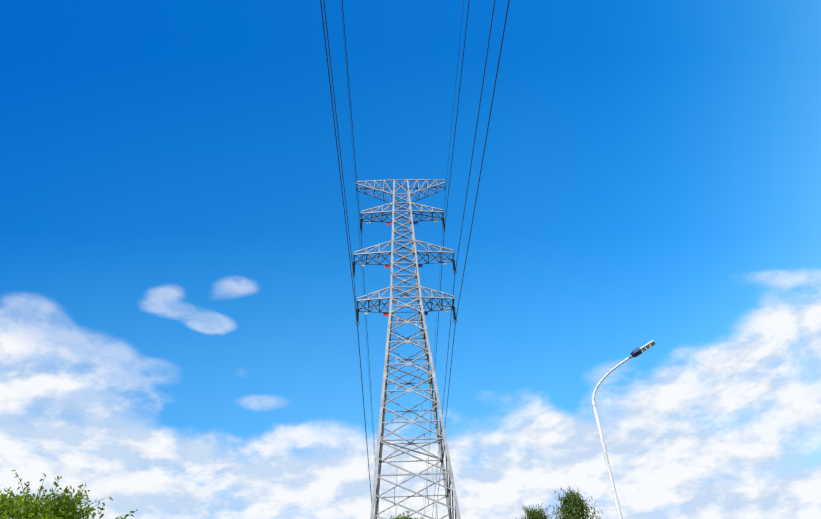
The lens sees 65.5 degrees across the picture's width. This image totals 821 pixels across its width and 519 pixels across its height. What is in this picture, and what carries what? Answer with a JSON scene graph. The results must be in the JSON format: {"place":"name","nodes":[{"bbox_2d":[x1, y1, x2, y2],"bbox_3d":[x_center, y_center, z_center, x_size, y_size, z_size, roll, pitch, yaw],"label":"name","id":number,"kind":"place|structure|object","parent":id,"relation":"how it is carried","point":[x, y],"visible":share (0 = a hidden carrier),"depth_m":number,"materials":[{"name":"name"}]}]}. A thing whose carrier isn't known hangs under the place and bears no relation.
{"place":"outdoors","nodes":[
{"label":"outdoors","id":0,"kind":"place"},
{"bbox_2d":[0,0,820,518],"label":"sky","id":1,"kind":"structure","parent":0,"point":[179,333],"materials":[{"name":"blue"}]},
{"label":"ground","id":2,"kind":"structure","parent":0,"visible":0},
{"bbox_2d":[0,470,137,518],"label":"broadleaf tree","id":3,"kind":"object","parent":2,"relation":"on","point":[18,507],"visible":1,"depth_m":14.77,"materials":[{"name":"green plant"}]},
{"bbox_2d":[388,511,423,518],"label":"broadleaf tree","id":4,"kind":"object","parent":2,"relation":"on","point":[404,516],"visible":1,"depth_m":33.49,"materials":[{"name":"green plant"}]},
{"bbox_2d":[352,179,460,518],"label":"transmission tower","id":5,"kind":"structure","parent":2,"relation":"on","point":[381,441],"depth_m":58.36,"materials":[{"name":"metal"}]},
{"bbox_2d":[320,0,509,518],"bbox_3d":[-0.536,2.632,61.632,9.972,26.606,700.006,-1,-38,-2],"label":"power lines","id":6,"kind":"object","parent":5,"relation":"hanging from","point":[444,203],"visible":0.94,"depth_m":51.77,"materials":[{"name":"grey metal"}]},
{"bbox_2d":[515,504,556,518],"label":"eucalypt tree","id":7,"kind":"object","parent":2,"relation":"on","point":[533,514],"visible":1,"depth_m":28.72,"materials":[{"name":"green plant"}]},
{"bbox_2d":[550,486,602,518],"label":"eucalypt tree","id":8,"kind":"object","parent":2,"relation":"on","point":[573,506],"visible":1,"depth_m":28.25,"materials":[{"name":"green plant"}]},
{"bbox_2d":[592,340,654,518],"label":"street lamp","id":9,"kind":"object","parent":2,"relation":"on","point":[638,351],"visible":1,"depth_m":23.60,"materials":[{"name":"white metal"}]}
]}

